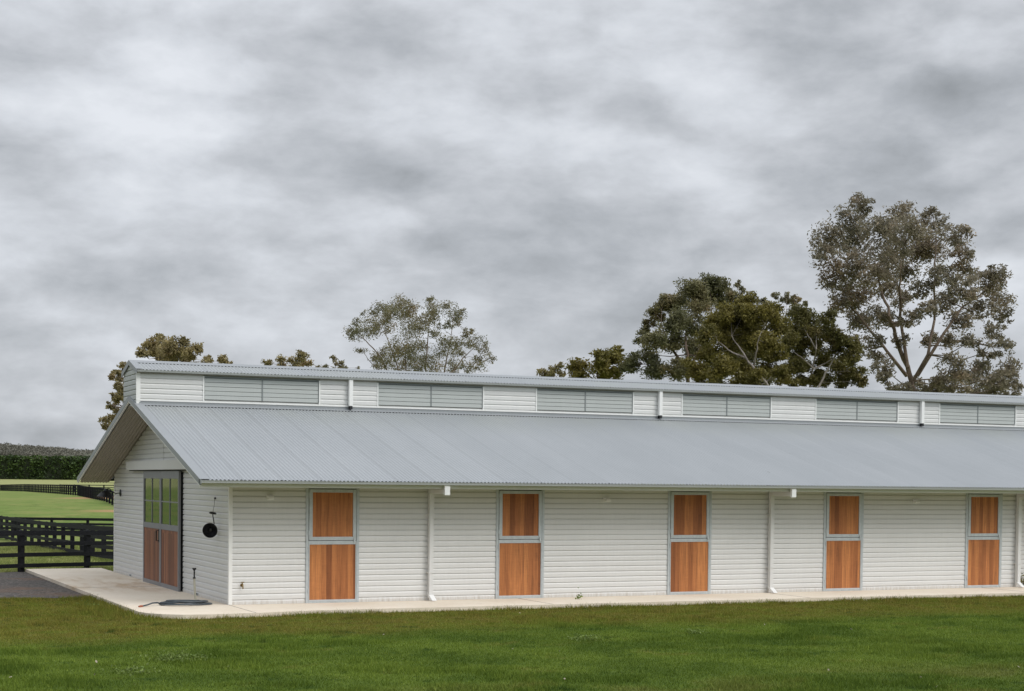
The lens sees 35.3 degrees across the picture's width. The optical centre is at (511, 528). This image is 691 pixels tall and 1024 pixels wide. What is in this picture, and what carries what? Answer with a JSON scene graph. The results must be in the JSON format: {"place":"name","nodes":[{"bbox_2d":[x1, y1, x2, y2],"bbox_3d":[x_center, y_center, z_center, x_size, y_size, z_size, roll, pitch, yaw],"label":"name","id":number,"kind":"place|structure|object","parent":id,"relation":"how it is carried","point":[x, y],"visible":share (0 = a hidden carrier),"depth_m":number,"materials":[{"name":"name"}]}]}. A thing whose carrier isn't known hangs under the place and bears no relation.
{"place":"outdoors","nodes":[
{"label":"outdoors","id":0,"kind":"place"},
{"bbox_2d":[0,545,113,571],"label":"paddock grass","id":1,"kind":"structure","parent":0,"point":[35,549],"depth_m":53.75,"materials":[{"name":"green plant"}]},
{"bbox_2d":[0,593,1023,690],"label":"lawn grass","id":2,"kind":"structure","parent":0,"point":[103,609],"depth_m":23.90,"materials":[{"name":"green plant"}]},
{"bbox_2d":[0,452,1023,690],"bbox_3d":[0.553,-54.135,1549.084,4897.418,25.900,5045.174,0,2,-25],"label":"ground","id":3,"kind":"structure","parent":0,"point":[28,504],"depth_m":23.98,"materials":[{"name":"green plant"}]},
{"bbox_2d":[0,572,85,597],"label":"gravel drive","id":4,"kind":"structure","parent":3,"relation":"on","point":[19,584],"depth_m":35.60,"materials":[{"name":"grey gravel"}]},
{"bbox_2d":[0,442,94,458],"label":"hill forest","id":5,"kind":"object","parent":3,"relation":"on","point":[13,449],"visible":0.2,"depth_m":1102.28,"materials":[{"name":"green plant"}]},
{"bbox_2d":[0,529,113,571],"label":"post and rail fence","id":6,"kind":"object","parent":3,"relation":"on","point":[21,554],"visible":0.28,"depth_m":42.27,"materials":[{"name":"black wood"}]},
{"bbox_2d":[0,515,113,558],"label":"post and rail fence","id":7,"kind":"object","parent":3,"relation":"on","point":[46,524],"visible":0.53,"depth_m":66.47,"materials":[{"name":"black wood"}]},
{"bbox_2d":[0,484,113,504],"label":"post and rail fence","id":8,"kind":"object","parent":3,"relation":"on","point":[89,492],"visible":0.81,"depth_m":194.53,"materials":[{"name":"black wood"}]},
{"bbox_2d":[3,517,113,530],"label":"post and rail fence","id":9,"kind":"object","parent":3,"relation":"on","point":[51,519],"visible":0.38,"depth_m":90.33,"materials":[{"name":"black wood"}]},
{"bbox_2d":[59,484,113,491],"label":"post and rail fence","id":10,"kind":"object","parent":3,"relation":"on","point":[93,485],"visible":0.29,"depth_m":233.62,"materials":[{"name":"black wood"}]},
{"bbox_2d":[83,661,160,675],"bbox_3d":[-4.798,1.745,20.142,0.762,0.152,0.829,2,2,41],"label":"weed patch","id":11,"kind":"object","parent":3,"relation":"on","point":[127,669],"visible":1,"depth_m":20.17,"materials":[{"name":"green plant"}]},
{"bbox_2d":[97,333,232,430],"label":"gum tree","id":12,"kind":"object","parent":3,"relation":"on","point":[167,350],"visible":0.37,"depth_m":60.71,"materials":[{"name":"green plant"}]},
{"bbox_2d":[132,649,230,664],"bbox_3d":[-4.550,1.721,21.633,1.116,0.135,1.339,1,2,24],"label":"weed patch","id":13,"kind":"object","parent":3,"relation":"on","point":[163,657],"visible":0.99,"depth_m":21.68,"materials":[{"name":"green plant"}]},
{"bbox_2d":[260,349,313,480],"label":"gum tree","id":14,"kind":"object","parent":3,"relation":"on","point":[300,359],"visible":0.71,"depth_m":119.65,"materials":[{"name":"green plant"}]},
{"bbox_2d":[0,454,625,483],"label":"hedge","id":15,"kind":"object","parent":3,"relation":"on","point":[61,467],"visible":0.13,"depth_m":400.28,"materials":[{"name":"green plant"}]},
{"bbox_2d":[316,355,359,368],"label":"gum tree","id":16,"kind":"object","parent":3,"relation":"on","point":[341,364],"visible":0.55,"depth_m":123.91,"materials":[{"name":"green plant"}]},
{"bbox_2d":[343,293,496,481],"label":"gum tree","id":17,"kind":"object","parent":3,"relation":"on","point":[387,321],"visible":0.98,"depth_m":99.60,"materials":[{"name":"green plant"}]},
{"bbox_2d":[77,360,1023,604],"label":"stable building","id":18,"kind":"structure","parent":3,"relation":"on","point":[180,446],"depth_m":35.11,"materials":[{"name":"grey"}]},
{"bbox_2d":[97,488,120,497],"bbox_3d":[-9.934,-0.861,39.664,0.576,0.256,0.420,0,2,-25],"label":"gooseneck lamp","id":19,"kind":"object","parent":18,"relation":"attached to","point":[106,493],"visible":1,"depth_m":39.55,"materials":[{"name":"black metal"}]},
{"bbox_2d":[143,471,159,585],"bbox_3d":[-8.105,-0.013,36.142,0.118,2.530,1.775,0,2,-25],"label":"sliding door","id":20,"kind":"structure","parent":18,"relation":"in","point":[151,479],"depth_m":36.21,"materials":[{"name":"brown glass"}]},
{"bbox_2d":[160,471,180,591],"bbox_3d":[-7.332,0.041,34.534,0.052,2.530,1.775,0,2,-25],"label":"sliding door","id":21,"kind":"structure","parent":18,"relation":"in","point":[170,481],"depth_m":34.48,"materials":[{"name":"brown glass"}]},
{"bbox_2d":[202,497,217,537],"bbox_3d":[-5.790,-0.202,30.938,0.312,0.780,0.512,0,2,-25],"label":"gooseneck lamp","id":22,"kind":"object","parent":18,"relation":"attached to","point":[209,530],"visible":1,"depth_m":30.95,"materials":[{"name":"black metal"}]},
{"bbox_2d":[203,376,319,404],"bbox_3d":[-5.523,-3.038,35.597,2.660,0.538,0.062,0,2,-25],"label":"louvre window","id":23,"kind":"structure","parent":18,"relation":"in","point":[214,388],"depth_m":35.58,"materials":[{"name":"grey"}]},
{"bbox_2d":[266,495,273,499],"bbox_3d":[-4.587,-0.587,30.568,0.140,0.090,0.081,0,2,-25],"label":"wall light","id":24,"kind":"object","parent":18,"relation":"attached to","point":[270,497],"visible":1,"depth_m":30.55,"materials":[{"name":"white plastic"}]},
{"bbox_2d":[305,488,359,602],"bbox_3d":[-3.472,0.332,31.147,1.076,2.222,0.113,0,2,-25],"label":"stable door","id":25,"kind":"structure","parent":18,"relation":"in","point":[332,514],"depth_m":31.14,"materials":[{"name":"wood"}]},
{"bbox_2d":[377,383,483,409],"bbox_3d":[-1.875,-3.049,37.268,2.655,0.538,0.062,0,2,-25],"label":"louvre window","id":26,"kind":"structure","parent":18,"relation":"in","point":[389,394],"depth_m":37.25,"materials":[{"name":"grey"}]},
{"bbox_2d":[495,489,544,598],"bbox_3d":[0.164,0.321,32.812,1.076,2.222,0.113,0,2,-25],"label":"stable door","id":27,"kind":"structure","parent":18,"relation":"in","point":[519,568],"depth_m":32.81,"materials":[{"name":"wood"}]},
{"bbox_2d":[535,389,633,413],"bbox_3d":[1.769,-3.060,38.937,2.660,0.538,0.062,0,2,-25],"label":"louvre window","id":28,"kind":"structure","parent":18,"relation":"in","point":[546,399],"depth_m":38.92,"materials":[{"name":"grey"}]},
{"bbox_2d":[603,497,610,501],"bbox_3d":[1.986,-0.597,33.579,0.140,0.090,0.081,0,2,-25],"label":"wall light","id":29,"kind":"object","parent":18,"relation":"attached to","point":[606,499],"visible":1,"depth_m":33.57,"materials":[{"name":"white plastic"}]},
{"bbox_2d":[666,491,711,594],"bbox_3d":[3.801,0.311,34.478,1.076,2.222,0.113,0,2,-25],"label":"stable door","id":30,"kind":"structure","parent":18,"relation":"in","point":[689,513],"depth_m":34.48,"materials":[{"name":"wood"}]},
{"bbox_2d":[681,394,771,417],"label":"louvre window","id":31,"kind":"structure","parent":18,"relation":"in","point":[691,404],"depth_m":40.59,"materials":[{"name":"grey glass"}]},
{"bbox_2d":[822,492,863,590],"bbox_3d":[7.438,0.300,36.144,1.076,2.222,0.113,0,2,-25],"label":"stable door","id":32,"kind":"structure","parent":18,"relation":"in","point":[843,519],"depth_m":36.14,"materials":[{"name":"wood"}]},
{"bbox_2d":[815,399,898,421],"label":"louvre window","id":33,"kind":"structure","parent":18,"relation":"in","point":[824,408],"depth_m":42.26,"materials":[{"name":"grey glass"}]},
{"bbox_2d":[939,403,1016,425],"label":"louvre window","id":34,"kind":"structure","parent":18,"relation":"in","point":[948,413],"depth_m":43.93,"materials":[{"name":"grey glass"}]},
{"bbox_2d":[964,493,1002,587],"bbox_3d":[11.074,0.289,37.809,1.076,2.222,0.113,0,2,-25],"label":"stable door","id":35,"kind":"structure","parent":18,"relation":"in","point":[983,529],"depth_m":37.80,"materials":[{"name":"wood"}]},
{"bbox_2d":[536,361,566,376],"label":"gum tree","id":36,"kind":"object","parent":3,"relation":"on","point":[554,370],"visible":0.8,"depth_m":117.60,"materials":[{"name":"green plant"}]},
{"bbox_2d":[562,632,610,640],"bbox_3d":[1.137,1.683,25.050,0.674,0.125,0.720,0,2,-25],"label":"weed patch","id":37,"kind":"object","parent":3,"relation":"on","point":[585,638],"visible":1,"depth_m":25.00,"materials":[{"name":"green plant"}]},
{"bbox_2d":[564,344,625,483],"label":"rounded tree","id":38,"kind":"object","parent":3,"relation":"on","point":[600,362],"visible":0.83,"depth_m":95.30,"materials":[{"name":"green plant"}]},
{"bbox_2d":[681,628,708,633],"bbox_3d":[3.022,1.678,26.185,0.456,0.107,0.495,0,2,-14],"label":"weed patch","id":39,"kind":"object","parent":3,"relation":"on","point":[693,631],"visible":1,"depth_m":26.17,"materials":[{"name":"green plant"}]},
{"bbox_2d":[618,272,774,484],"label":"gum tree","id":40,"kind":"object","parent":3,"relation":"on","point":[706,294],"visible":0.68,"depth_m":75.62,"materials":[{"name":"green plant"}]},
{"bbox_2d":[680,291,793,385],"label":"rounded tree","id":41,"kind":"object","parent":3,"relation":"on","point":[743,321],"visible":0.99,"depth_m":64.61,"materials":[{"name":"green plant"}]},
{"bbox_2d":[728,279,807,323],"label":"gum tree","id":42,"kind":"object","parent":3,"relation":"on","point":[787,299],"visible":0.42,"depth_m":92.62,"materials":[{"name":"green plant"}]},
{"bbox_2d":[774,303,871,485],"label":"rounded tree","id":43,"kind":"object","parent":3,"relation":"on","point":[808,329],"visible":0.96,"depth_m":68.16,"materials":[{"name":"green plant"}]},
{"bbox_2d":[807,191,1023,395],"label":"gum tree","id":44,"kind":"object","parent":3,"relation":"on","point":[924,247],"visible":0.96,"depth_m":77.52,"materials":[{"name":"green plant"}]},
{"bbox_2d":[0,0,1023,450],"label":"sky","id":45,"kind":"structure","parent":0,"point":[243,179],"materials":[{"name":"grey"}]},
{"bbox_2d":[25,568,1023,618],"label":"concrete path","id":46,"kind":"structure","parent":0,"point":[122,590],"depth_m":32.69,"materials":[{"name":"beige concrete"}]},
{"bbox_2d":[138,600,211,606],"bbox_3d":[-6.348,1.397,30.195,1.464,0.102,0.767,0,2,-25],"label":"garden hose","id":47,"kind":"object","parent":46,"relation":"on","point":[186,602],"visible":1,"depth_m":30.00,"materials":[{"name":"grey rubber"}]},
{"bbox_2d":[192,568,196,599],"bbox_3d":[-6.072,1.097,30.814,0.104,0.671,0.082,0,2,-25],"label":"standpipe","id":48,"kind":"object","parent":46,"relation":"on","point":[194,582],"visible":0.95,"depth_m":30.80,"materials":[{"name":"beige plastic"}]}
]}

